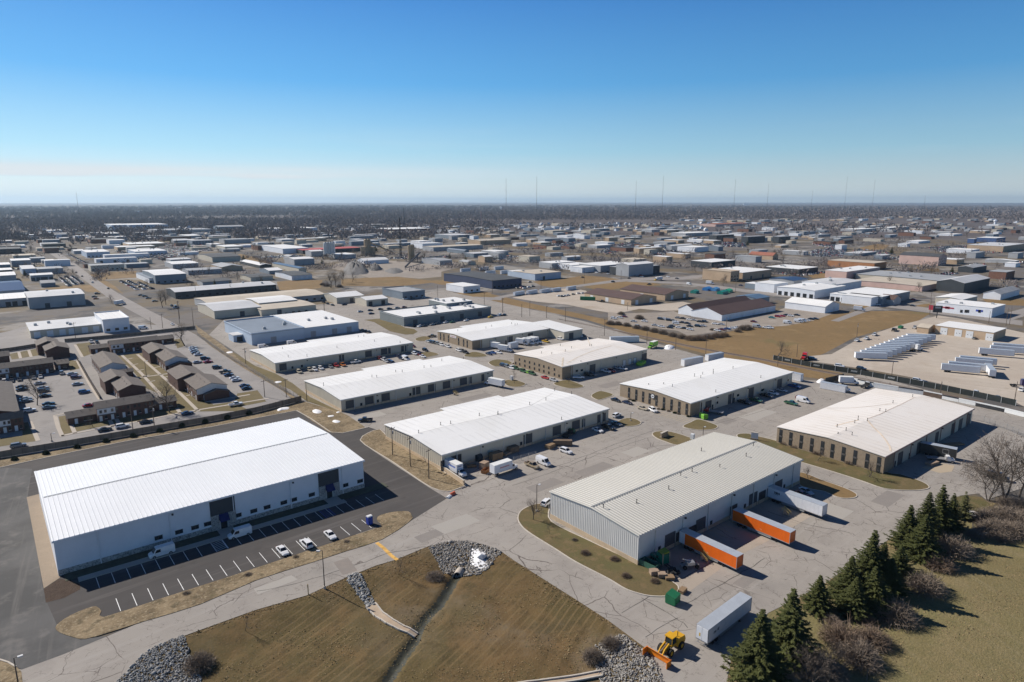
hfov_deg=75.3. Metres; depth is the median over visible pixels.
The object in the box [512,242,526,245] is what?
building
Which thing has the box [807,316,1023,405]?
truck yard
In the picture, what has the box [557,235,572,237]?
building
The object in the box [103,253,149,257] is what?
building
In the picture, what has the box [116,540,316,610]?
parking lines
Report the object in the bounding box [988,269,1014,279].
building
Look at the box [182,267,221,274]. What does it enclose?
building
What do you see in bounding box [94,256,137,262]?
building
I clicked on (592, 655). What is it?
bush
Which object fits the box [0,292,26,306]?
building
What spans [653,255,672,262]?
building
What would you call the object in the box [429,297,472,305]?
building
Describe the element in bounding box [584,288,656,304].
building
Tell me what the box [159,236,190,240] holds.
building
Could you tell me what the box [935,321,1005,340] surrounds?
building
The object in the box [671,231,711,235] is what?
building
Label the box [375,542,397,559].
yellow line
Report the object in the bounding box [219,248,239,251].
building
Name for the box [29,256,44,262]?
building
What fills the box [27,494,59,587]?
gravel strip
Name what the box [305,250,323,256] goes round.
building
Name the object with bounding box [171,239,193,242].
building
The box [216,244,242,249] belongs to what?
building
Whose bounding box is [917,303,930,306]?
lawn
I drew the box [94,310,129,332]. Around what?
building
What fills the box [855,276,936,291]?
building
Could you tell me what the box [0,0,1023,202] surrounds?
sky
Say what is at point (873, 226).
building
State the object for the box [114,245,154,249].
building
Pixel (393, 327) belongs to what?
lawn
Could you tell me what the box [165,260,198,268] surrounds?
building
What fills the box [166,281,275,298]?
building
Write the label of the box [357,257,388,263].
building
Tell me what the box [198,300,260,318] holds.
building
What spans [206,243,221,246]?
building
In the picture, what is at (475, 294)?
lawn
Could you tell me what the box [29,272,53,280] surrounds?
building
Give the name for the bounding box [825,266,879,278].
building
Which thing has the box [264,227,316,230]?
building
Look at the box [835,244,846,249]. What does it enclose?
building
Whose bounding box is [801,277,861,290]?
building
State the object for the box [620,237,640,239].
building
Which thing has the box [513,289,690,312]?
gravel yard
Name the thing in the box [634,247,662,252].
building
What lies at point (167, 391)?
bare tree
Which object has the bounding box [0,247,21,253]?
building
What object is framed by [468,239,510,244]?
building
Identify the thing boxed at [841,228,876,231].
building
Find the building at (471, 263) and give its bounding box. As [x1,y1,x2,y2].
[459,259,475,264]
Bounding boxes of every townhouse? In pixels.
[0,351,9,362]
[0,357,53,378]
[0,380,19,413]
[0,410,24,433]
[34,336,69,358]
[54,358,69,369]
[64,407,96,425]
[87,343,109,353]
[90,351,125,373]
[92,393,153,421]
[98,368,146,397]
[107,335,158,353]
[119,368,133,376]
[141,342,187,370]
[153,394,177,410]
[158,334,173,343]
[166,364,227,400]
[168,360,191,368]
[203,388,229,400]
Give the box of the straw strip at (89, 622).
[55,511,412,638]
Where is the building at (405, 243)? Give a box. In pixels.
[384,242,412,245]
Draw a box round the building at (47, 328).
[25,316,101,337]
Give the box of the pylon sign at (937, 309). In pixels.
[933,305,942,317]
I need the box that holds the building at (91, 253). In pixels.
[81,249,109,257]
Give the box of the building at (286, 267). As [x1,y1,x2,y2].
[272,262,305,271]
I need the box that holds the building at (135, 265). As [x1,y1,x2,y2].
[123,262,148,267]
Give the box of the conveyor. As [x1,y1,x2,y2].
[405,252,420,267]
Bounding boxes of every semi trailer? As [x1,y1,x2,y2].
[679,528,743,569]
[696,592,751,645]
[732,507,795,543]
[767,484,827,516]
[854,351,887,359]
[860,350,892,356]
[865,348,897,354]
[870,346,901,352]
[874,344,906,351]
[879,343,910,349]
[884,341,914,347]
[888,340,919,343]
[893,338,923,344]
[897,337,927,342]
[901,335,931,341]
[906,334,935,339]
[941,363,980,372]
[948,361,986,370]
[955,357,992,364]
[959,355,996,364]
[978,347,1014,355]
[985,363,996,377]
[990,345,1023,352]
[992,342,1023,346]
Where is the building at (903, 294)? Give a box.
[838,287,909,304]
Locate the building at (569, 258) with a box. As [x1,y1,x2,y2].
[561,255,580,260]
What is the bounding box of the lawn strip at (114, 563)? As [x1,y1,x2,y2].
[64,482,387,580]
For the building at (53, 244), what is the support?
on the ground at (14, 316)
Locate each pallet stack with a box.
[545,442,554,448]
[678,586,686,594]
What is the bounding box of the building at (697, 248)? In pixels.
[677,245,708,251]
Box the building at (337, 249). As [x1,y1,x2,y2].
[296,246,360,253]
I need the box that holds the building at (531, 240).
[526,239,537,241]
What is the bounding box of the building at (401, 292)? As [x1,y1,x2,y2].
[382,286,424,299]
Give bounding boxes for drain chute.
[365,602,417,637]
[518,669,602,681]
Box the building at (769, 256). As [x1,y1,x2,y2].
[749,251,777,259]
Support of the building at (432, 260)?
on the plant yard at (425, 273)
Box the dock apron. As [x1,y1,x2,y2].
[654,485,829,591]
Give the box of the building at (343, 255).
[330,253,355,258]
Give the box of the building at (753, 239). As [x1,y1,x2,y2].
[741,235,764,242]
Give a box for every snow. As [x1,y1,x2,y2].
[277,407,288,410]
[470,548,488,569]
[664,345,673,349]
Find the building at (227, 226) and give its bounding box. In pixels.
[213,225,243,231]
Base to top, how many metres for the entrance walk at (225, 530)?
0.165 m
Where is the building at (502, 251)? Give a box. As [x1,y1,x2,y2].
[481,250,507,254]
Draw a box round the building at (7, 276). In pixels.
[0,271,15,280]
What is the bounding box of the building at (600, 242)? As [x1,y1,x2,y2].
[595,241,614,243]
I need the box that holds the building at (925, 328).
[917,323,935,333]
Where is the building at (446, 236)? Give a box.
[435,233,472,238]
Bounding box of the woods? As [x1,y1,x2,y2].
[0,205,1023,244]
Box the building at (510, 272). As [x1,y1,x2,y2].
[508,270,519,275]
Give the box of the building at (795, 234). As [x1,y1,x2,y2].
[789,233,801,235]
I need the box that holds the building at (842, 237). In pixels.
[830,236,852,238]
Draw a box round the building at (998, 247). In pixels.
[967,242,1023,251]
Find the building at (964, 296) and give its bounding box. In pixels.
[935,293,976,303]
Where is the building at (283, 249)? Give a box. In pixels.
[261,244,308,253]
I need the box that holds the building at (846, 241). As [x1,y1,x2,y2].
[839,239,853,243]
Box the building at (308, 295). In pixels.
[194,289,323,305]
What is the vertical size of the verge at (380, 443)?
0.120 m
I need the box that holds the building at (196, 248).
[189,247,207,249]
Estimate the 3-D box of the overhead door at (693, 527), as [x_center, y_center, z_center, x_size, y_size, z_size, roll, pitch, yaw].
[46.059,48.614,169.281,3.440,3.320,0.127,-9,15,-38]
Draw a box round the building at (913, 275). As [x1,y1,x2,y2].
[856,270,959,280]
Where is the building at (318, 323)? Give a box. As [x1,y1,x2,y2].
[270,310,358,337]
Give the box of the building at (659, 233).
[654,232,663,235]
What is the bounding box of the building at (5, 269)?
[0,268,12,271]
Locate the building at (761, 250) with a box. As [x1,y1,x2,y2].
[749,249,767,252]
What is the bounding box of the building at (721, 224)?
[699,222,746,226]
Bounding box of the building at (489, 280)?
[443,271,521,288]
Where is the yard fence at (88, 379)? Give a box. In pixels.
[77,358,99,397]
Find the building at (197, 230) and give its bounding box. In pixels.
[148,228,211,234]
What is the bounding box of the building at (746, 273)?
[718,266,771,279]
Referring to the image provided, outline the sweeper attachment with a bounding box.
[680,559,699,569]
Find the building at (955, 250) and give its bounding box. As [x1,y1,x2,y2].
[946,248,979,253]
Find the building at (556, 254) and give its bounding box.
[545,252,562,256]
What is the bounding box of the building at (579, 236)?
[573,234,589,238]
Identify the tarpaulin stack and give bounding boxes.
[690,289,698,293]
[702,286,711,290]
[710,287,719,290]
[717,289,728,294]
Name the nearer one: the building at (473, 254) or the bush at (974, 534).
the bush at (974, 534)
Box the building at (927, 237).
[920,236,934,238]
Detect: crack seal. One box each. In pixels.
[259,546,425,590]
[515,438,645,484]
[516,431,650,478]
[622,541,749,612]
[686,558,764,603]
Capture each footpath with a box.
[24,421,39,440]
[53,415,64,436]
[62,398,268,435]
[69,425,76,432]
[74,344,83,356]
[76,361,100,399]
[120,354,162,395]
[136,354,199,411]
[205,394,249,401]
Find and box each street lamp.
[13,654,22,681]
[316,550,325,588]
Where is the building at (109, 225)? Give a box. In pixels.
[105,224,123,230]
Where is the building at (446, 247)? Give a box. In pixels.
[423,244,482,250]
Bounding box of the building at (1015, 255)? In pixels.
[1008,252,1023,258]
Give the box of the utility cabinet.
[690,433,694,439]
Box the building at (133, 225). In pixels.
[125,223,167,228]
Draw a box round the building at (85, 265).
[83,263,101,267]
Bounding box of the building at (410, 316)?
[379,303,490,325]
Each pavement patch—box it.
[254,575,297,593]
[300,373,329,378]
[334,558,356,574]
[351,411,386,420]
[414,529,443,542]
[431,514,479,534]
[458,393,491,401]
[526,478,563,492]
[575,462,613,476]
[598,381,622,387]
[621,447,649,456]
[716,417,736,423]
[733,574,756,588]
[739,408,775,420]
[824,503,852,520]
[871,490,903,506]
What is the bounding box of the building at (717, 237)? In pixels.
[709,234,733,240]
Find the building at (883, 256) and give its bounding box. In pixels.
[874,254,890,259]
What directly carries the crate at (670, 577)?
on the dock apron
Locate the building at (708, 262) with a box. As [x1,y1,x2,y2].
[691,258,734,267]
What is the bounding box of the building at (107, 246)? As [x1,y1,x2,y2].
[101,244,119,248]
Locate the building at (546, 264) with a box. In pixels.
[539,260,574,268]
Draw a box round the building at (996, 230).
[991,229,1003,231]
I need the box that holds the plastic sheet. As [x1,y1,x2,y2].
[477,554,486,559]
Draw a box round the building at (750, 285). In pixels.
[745,282,754,288]
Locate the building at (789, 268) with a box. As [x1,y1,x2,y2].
[765,264,817,273]
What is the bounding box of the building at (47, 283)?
[39,280,55,286]
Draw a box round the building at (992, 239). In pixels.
[977,236,1005,241]
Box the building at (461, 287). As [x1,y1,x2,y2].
[446,282,479,292]
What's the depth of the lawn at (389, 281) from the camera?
714.43 m
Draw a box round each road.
[50,253,207,345]
[477,297,500,299]
[497,275,701,297]
[628,280,1022,325]
[831,304,887,321]
[984,308,1023,320]
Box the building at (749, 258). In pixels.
[735,255,761,262]
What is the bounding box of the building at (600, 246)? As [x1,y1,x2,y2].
[588,244,611,247]
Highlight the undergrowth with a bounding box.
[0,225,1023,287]
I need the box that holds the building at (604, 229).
[591,228,609,230]
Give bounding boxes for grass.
[232,351,337,410]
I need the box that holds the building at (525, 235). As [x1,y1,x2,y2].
[517,234,538,236]
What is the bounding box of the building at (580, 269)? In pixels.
[570,265,593,272]
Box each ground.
[0,202,1023,668]
[122,541,659,681]
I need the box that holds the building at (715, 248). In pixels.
[709,245,722,250]
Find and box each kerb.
[0,410,367,467]
[0,659,16,666]
[360,429,465,491]
[517,503,678,596]
[652,431,687,444]
[683,419,717,429]
[736,433,929,490]
[799,472,857,498]
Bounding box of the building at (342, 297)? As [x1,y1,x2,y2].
[323,291,363,303]
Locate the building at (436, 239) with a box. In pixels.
[429,238,442,241]
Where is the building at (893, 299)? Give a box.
[883,294,901,304]
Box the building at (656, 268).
[609,265,659,274]
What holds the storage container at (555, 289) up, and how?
on the gravel yard at (553, 297)
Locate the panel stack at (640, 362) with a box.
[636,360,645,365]
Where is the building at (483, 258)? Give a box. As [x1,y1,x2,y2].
[478,255,492,261]
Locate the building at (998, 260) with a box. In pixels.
[985,259,1018,262]
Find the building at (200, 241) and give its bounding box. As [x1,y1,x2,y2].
[187,239,213,244]
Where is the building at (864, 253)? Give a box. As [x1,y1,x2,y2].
[844,251,875,255]
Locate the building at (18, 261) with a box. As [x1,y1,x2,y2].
[10,258,30,266]
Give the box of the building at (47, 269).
[35,266,63,273]
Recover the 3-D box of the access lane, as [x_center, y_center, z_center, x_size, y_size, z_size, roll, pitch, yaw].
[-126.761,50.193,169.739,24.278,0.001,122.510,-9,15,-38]
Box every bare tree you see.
[20,375,34,389]
[23,382,52,404]
[143,378,182,412]
[151,291,167,307]
[161,289,171,302]
[168,322,186,345]
[322,271,335,288]
[332,270,341,286]
[528,498,544,519]
[777,340,791,356]
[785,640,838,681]
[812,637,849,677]
[864,460,881,478]
[957,431,1023,499]
[962,457,1019,500]
[997,444,1023,497]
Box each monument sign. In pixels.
[659,430,668,437]
[750,432,758,439]
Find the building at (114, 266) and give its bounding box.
[88,263,124,271]
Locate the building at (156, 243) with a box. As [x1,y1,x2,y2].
[123,241,164,246]
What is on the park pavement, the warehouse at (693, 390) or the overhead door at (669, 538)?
the warehouse at (693, 390)
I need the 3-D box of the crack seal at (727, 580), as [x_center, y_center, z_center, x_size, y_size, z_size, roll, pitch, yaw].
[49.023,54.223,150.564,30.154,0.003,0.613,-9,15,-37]
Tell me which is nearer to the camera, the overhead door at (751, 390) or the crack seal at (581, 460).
the crack seal at (581, 460)
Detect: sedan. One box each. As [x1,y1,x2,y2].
[15,387,28,390]
[19,396,31,399]
[19,399,32,402]
[41,401,54,405]
[41,405,55,408]
[71,382,83,385]
[82,403,92,406]
[97,427,111,431]
[139,419,152,423]
[181,411,193,414]
[276,545,288,555]
[323,529,336,539]
[592,427,602,432]
[610,397,620,401]
[611,421,622,425]
[622,400,632,404]
[637,406,647,410]
[776,388,787,391]
[794,490,811,496]
[798,487,814,494]
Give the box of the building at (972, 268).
[958,264,986,272]
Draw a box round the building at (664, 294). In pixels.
[620,284,688,300]
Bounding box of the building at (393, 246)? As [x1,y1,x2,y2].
[382,245,398,248]
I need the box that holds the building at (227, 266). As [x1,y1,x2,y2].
[211,262,242,270]
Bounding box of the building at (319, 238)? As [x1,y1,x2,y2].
[296,237,326,240]
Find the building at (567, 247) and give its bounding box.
[561,245,574,248]
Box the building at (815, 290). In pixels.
[777,282,845,298]
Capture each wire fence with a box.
[197,333,297,396]
[513,451,535,461]
[972,415,1022,435]
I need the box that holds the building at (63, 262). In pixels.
[44,259,70,266]
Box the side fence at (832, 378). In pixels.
[825,374,843,381]
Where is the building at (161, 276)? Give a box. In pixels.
[142,269,186,283]
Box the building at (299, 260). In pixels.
[284,257,313,264]
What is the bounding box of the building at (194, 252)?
[178,251,198,254]
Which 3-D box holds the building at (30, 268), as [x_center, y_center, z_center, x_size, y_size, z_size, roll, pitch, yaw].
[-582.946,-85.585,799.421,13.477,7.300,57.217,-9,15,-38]
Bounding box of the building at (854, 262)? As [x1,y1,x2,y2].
[827,259,886,268]
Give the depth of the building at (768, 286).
632.62 m
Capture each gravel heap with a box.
[343,260,367,274]
[368,262,381,270]
[385,268,402,273]
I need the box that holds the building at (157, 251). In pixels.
[127,248,166,254]
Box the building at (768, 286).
[755,280,787,292]
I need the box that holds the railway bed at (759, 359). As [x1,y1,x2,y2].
[608,328,981,402]
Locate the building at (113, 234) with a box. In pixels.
[101,232,119,235]
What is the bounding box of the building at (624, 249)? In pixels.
[610,246,633,251]
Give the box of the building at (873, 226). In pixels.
[858,225,880,227]
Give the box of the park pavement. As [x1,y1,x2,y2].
[19,290,1023,681]
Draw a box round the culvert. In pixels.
[452,567,464,577]
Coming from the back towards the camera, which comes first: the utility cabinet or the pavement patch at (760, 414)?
the pavement patch at (760, 414)
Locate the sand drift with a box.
[922,463,953,472]
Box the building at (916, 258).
[899,252,946,265]
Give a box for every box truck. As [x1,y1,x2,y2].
[114,300,125,304]
[444,457,466,477]
[484,377,504,387]
[490,458,517,475]
[491,342,499,348]
[498,344,511,352]
[515,338,527,345]
[523,337,534,344]
[526,337,538,344]
[529,336,541,343]
[648,340,657,348]
[654,276,662,280]
[838,375,858,384]
[853,305,865,310]
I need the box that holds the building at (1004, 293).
[983,286,1019,299]
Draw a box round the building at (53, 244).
[41,243,65,247]
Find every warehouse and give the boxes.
[34,417,364,575]
[250,332,413,372]
[304,356,493,411]
[384,388,609,470]
[438,319,582,349]
[514,337,647,379]
[549,432,803,564]
[620,358,793,415]
[776,388,974,473]
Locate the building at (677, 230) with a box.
[671,229,687,231]
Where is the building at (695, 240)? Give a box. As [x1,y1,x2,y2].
[687,239,706,241]
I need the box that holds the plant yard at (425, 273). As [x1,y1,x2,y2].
[331,261,462,278]
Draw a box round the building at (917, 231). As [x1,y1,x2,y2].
[909,230,923,233]
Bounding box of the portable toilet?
[366,514,372,525]
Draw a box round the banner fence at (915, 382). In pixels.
[773,355,1016,405]
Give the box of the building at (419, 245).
[411,242,442,248]
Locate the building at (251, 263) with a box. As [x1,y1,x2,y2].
[240,260,271,267]
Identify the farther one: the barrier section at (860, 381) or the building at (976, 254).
the building at (976, 254)
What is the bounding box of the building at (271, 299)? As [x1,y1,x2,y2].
[245,295,296,303]
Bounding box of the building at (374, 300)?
[355,295,387,305]
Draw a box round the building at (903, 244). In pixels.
[898,243,909,246]
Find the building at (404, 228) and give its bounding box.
[378,227,428,232]
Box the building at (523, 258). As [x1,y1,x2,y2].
[518,255,539,261]
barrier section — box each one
[858,379,873,386]
[873,383,897,390]
[898,387,922,394]
[923,390,941,398]
[942,395,958,401]
[958,398,975,405]
[976,401,1004,411]
[1004,408,1023,416]
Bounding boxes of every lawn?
[0,422,34,445]
[10,349,37,359]
[39,285,100,292]
[58,406,194,433]
[69,360,78,370]
[76,342,91,355]
[91,271,136,279]
[98,279,122,293]
[118,353,245,411]
[174,338,183,347]
[232,390,265,407]
[238,254,271,264]
[277,280,322,289]
[341,277,452,285]
[367,319,416,334]
[458,292,489,295]
[534,276,618,287]
[583,281,658,289]
[808,273,827,277]
[860,244,889,250]
[912,266,938,271]
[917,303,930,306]
[983,299,1023,305]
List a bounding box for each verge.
[0,402,312,466]
[0,661,21,681]
[195,325,364,432]
[361,429,463,490]
[956,496,989,512]
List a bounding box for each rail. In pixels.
[559,319,979,401]
[562,319,983,401]
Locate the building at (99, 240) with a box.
[87,238,116,243]
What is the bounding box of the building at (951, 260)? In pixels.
[946,258,963,263]
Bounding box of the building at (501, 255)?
[489,252,505,258]
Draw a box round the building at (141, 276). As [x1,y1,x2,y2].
[136,272,152,282]
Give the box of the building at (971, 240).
[967,238,976,242]
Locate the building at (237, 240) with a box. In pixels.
[219,238,250,243]
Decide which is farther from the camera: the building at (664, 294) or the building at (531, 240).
the building at (531, 240)
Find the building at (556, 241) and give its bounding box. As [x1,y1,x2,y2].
[552,240,562,243]
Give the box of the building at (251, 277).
[240,273,272,280]
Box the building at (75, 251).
[71,249,82,253]
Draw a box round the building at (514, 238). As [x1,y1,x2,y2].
[505,236,518,239]
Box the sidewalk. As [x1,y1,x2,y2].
[78,499,346,581]
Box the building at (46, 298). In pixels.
[24,288,85,308]
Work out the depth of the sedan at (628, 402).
281.35 m
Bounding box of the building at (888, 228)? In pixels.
[876,226,908,229]
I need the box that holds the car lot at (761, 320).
[608,308,832,335]
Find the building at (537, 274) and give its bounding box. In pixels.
[513,269,560,279]
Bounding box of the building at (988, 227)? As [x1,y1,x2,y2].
[978,226,994,228]
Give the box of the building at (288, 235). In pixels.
[285,234,303,237]
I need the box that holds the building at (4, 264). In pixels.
[0,262,10,267]
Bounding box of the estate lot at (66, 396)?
[0,323,293,457]
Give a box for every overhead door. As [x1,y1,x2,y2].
[34,332,40,337]
[47,330,53,336]
[59,329,65,334]
[68,328,74,333]
[81,327,87,332]
[93,326,99,331]
[237,336,242,341]
[271,336,276,342]
[279,363,287,370]
[311,331,315,336]
[339,355,343,362]
[346,399,354,408]
[365,350,371,358]
[365,396,373,406]
[381,348,387,354]
[381,392,389,401]
[412,387,420,395]
[428,383,435,392]
[443,381,449,388]
[451,454,461,461]
[460,377,466,385]
[508,336,512,342]
[523,433,531,444]
[553,425,560,435]
[572,419,579,430]
[590,364,595,371]
[597,414,600,424]
[642,353,646,360]
[665,531,675,546]
[689,524,696,531]
[696,516,705,530]
[705,400,711,408]
[728,393,733,403]
[748,387,753,397]
[749,491,757,504]
[758,489,765,503]
[775,479,782,486]
[777,378,781,387]
[897,451,902,465]
[916,441,921,454]
[935,431,938,442]
[958,418,962,429]
[966,414,970,425]
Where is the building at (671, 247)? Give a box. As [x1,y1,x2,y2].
[666,244,692,249]
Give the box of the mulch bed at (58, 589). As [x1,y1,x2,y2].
[44,579,79,602]
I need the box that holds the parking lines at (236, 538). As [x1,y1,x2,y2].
[96,494,382,587]
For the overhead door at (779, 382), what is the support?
in the warehouse at (693, 390)
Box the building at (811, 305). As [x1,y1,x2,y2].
[785,297,838,312]
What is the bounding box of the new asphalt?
[3,411,446,661]
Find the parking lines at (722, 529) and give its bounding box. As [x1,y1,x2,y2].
[703,520,735,539]
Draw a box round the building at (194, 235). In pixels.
[179,234,201,237]
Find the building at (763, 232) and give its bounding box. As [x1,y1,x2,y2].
[756,231,771,233]
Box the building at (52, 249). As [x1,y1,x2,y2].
[42,247,58,252]
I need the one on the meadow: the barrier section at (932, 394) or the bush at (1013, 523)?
the bush at (1013, 523)
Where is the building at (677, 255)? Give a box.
[666,252,690,257]
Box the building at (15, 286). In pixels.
[0,280,24,293]
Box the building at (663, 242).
[653,241,675,244]
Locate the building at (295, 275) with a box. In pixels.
[275,271,311,279]
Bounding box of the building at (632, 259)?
[621,257,646,261]
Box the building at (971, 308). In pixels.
[929,299,1005,317]
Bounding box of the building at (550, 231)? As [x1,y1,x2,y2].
[544,230,568,233]
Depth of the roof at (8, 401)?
268.72 m
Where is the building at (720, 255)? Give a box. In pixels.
[705,252,724,258]
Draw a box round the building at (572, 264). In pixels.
[557,262,580,269]
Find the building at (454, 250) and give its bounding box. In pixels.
[447,248,468,253]
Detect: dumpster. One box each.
[481,467,489,473]
[639,556,659,569]
[665,588,680,606]
[699,412,707,419]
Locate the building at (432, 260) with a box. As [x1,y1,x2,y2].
[421,258,451,264]
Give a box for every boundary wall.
[0,344,35,350]
[0,396,301,457]
[64,326,194,341]
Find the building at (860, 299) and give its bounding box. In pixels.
[841,293,879,305]
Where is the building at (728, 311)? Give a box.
[691,298,775,320]
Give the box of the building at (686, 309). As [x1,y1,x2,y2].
[678,295,750,315]
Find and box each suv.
[9,442,26,448]
[22,407,36,412]
[70,375,81,378]
[78,389,90,393]
[114,423,129,428]
[299,538,313,548]
[540,497,549,506]
[559,446,572,454]
[584,371,592,376]
[612,412,621,417]
[648,406,657,412]
[767,390,778,395]
[856,366,866,369]
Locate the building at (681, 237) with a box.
[677,236,689,238]
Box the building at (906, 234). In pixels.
[898,232,915,235]
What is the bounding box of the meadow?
[729,501,1023,681]
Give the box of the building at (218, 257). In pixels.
[198,253,240,261]
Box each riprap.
[116,634,201,681]
[346,572,375,606]
[429,540,501,577]
[595,634,663,681]
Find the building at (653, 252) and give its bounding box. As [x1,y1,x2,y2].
[644,249,657,254]
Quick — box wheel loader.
[642,630,685,668]
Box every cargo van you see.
[138,325,147,328]
[148,541,174,558]
[227,523,251,539]
[258,344,268,347]
[287,340,296,343]
[402,355,409,360]
[535,454,550,466]
[796,395,810,403]
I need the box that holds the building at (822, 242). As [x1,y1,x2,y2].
[813,241,835,243]
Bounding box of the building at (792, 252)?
[782,250,807,254]
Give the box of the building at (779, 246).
[775,245,788,247]
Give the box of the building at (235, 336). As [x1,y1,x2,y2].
[228,332,242,341]
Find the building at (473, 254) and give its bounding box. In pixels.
[465,252,487,257]
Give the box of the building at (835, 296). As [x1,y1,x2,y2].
[830,292,841,301]
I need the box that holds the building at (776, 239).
[772,236,790,242]
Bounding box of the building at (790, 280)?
[769,276,807,284]
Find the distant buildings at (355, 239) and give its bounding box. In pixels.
[0,213,1023,250]
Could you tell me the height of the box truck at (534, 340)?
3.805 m
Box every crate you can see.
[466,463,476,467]
[479,460,488,468]
[489,450,502,460]
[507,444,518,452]
[649,568,659,575]
[658,571,665,577]
[665,574,674,580]
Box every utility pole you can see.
[389,427,394,454]
[407,436,412,465]
[426,449,431,478]
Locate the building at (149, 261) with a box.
[139,259,152,263]
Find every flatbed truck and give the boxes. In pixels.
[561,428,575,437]
[703,407,723,414]
[860,381,869,387]
[926,455,954,463]
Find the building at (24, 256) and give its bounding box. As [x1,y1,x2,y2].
[12,253,35,258]
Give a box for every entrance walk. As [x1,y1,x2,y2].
[217,526,233,534]
[324,496,340,503]
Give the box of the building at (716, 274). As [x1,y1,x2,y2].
[702,268,739,281]
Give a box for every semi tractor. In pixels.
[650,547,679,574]
[800,352,808,359]
[909,344,922,351]
[1010,378,1023,386]
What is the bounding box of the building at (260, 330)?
[224,315,304,344]
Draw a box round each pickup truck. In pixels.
[218,369,230,373]
[228,401,242,406]
[358,416,372,421]
[524,461,539,468]
[572,374,583,378]
[600,368,610,372]
[601,423,614,429]
[737,399,750,404]
[749,397,762,402]
[759,393,772,397]
[784,400,798,405]
[788,383,800,388]
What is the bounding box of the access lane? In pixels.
[0,467,108,668]
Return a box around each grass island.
[416,336,430,340]
[421,352,437,356]
[464,352,486,356]
[489,359,511,365]
[505,379,524,386]
[518,504,677,595]
[554,380,582,387]
[592,391,612,399]
[618,418,640,425]
[653,431,690,444]
[684,419,716,429]
[737,433,928,489]
[799,472,855,497]
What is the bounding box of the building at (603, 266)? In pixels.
[579,261,617,271]
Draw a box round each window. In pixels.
[154,534,162,540]
[175,529,182,534]
[191,524,198,529]
[685,404,687,414]
[778,429,782,442]
[788,432,792,445]
[799,435,802,448]
[809,438,813,451]
[820,441,823,454]
[830,444,834,457]
[841,447,845,460]
[852,450,856,464]
[864,453,868,467]
[876,457,880,471]
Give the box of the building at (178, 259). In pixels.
[166,257,191,261]
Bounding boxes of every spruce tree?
[720,609,794,681]
[741,588,822,673]
[798,575,838,618]
[825,556,865,604]
[832,577,880,625]
[838,530,893,596]
[860,566,897,622]
[878,542,900,591]
[881,558,913,601]
[884,505,919,552]
[889,546,922,584]
[896,514,950,568]
[915,492,949,540]
[931,484,961,535]
[948,493,965,530]
[958,491,975,520]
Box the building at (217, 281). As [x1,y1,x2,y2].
[197,278,231,285]
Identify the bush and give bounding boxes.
[10,456,18,460]
[42,449,49,454]
[178,646,220,677]
[425,570,445,582]
[579,646,607,666]
[580,548,591,555]
[598,633,621,652]
[605,319,614,324]
[609,554,619,560]
[620,572,631,578]
[635,314,644,318]
[640,325,650,330]
[649,327,658,332]
[649,576,659,583]
[658,329,667,333]
[667,331,677,336]
[676,334,685,338]
[684,335,696,340]
[694,334,705,340]
[701,333,713,339]
[711,332,722,337]
[720,331,729,336]
[737,324,749,329]
[777,666,802,681]
[794,656,827,681]
[810,660,852,681]
[815,614,872,650]
[822,614,842,624]
[829,635,887,679]
[855,618,897,655]
[861,613,876,625]
[871,595,922,632]
[903,565,951,605]
[919,551,958,573]
[933,530,980,561]
[965,528,986,539]
[970,506,1004,522]
[972,514,1015,539]
[975,524,997,538]
[982,502,1019,520]
[983,527,1019,544]
[992,495,1019,508]
[995,513,1023,541]
[996,502,1023,522]
[1008,496,1023,512]
[1011,520,1023,540]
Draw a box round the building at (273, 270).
[259,267,281,273]
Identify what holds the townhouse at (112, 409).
on the lawn at (65, 428)
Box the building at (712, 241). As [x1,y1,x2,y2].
[703,240,721,243]
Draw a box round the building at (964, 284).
[936,274,989,292]
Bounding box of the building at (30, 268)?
[19,265,35,274]
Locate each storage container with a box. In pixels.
[460,268,470,271]
[494,266,503,269]
[500,270,508,273]
[508,341,517,348]
[513,291,524,295]
[526,289,537,293]
[539,288,550,292]
[551,287,560,291]
[566,286,575,290]
[580,296,594,300]
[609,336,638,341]
[681,356,702,366]
[705,352,723,360]
[792,371,803,381]
[820,381,847,392]
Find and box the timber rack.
[553,439,571,445]
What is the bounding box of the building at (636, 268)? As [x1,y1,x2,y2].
[616,261,653,276]
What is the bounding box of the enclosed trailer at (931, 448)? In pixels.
[919,441,957,458]
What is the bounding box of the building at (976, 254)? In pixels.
[966,251,984,257]
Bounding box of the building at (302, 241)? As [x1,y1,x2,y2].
[295,239,306,243]
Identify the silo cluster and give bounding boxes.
[323,241,334,258]
[361,238,392,255]
[408,244,414,261]
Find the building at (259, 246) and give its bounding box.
[251,244,272,249]
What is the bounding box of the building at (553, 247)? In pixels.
[546,246,560,249]
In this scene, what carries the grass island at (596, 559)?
on the park pavement
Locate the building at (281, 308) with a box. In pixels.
[257,300,315,315]
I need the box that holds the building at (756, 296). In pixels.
[736,294,769,301]
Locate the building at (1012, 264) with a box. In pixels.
[1004,262,1020,266]

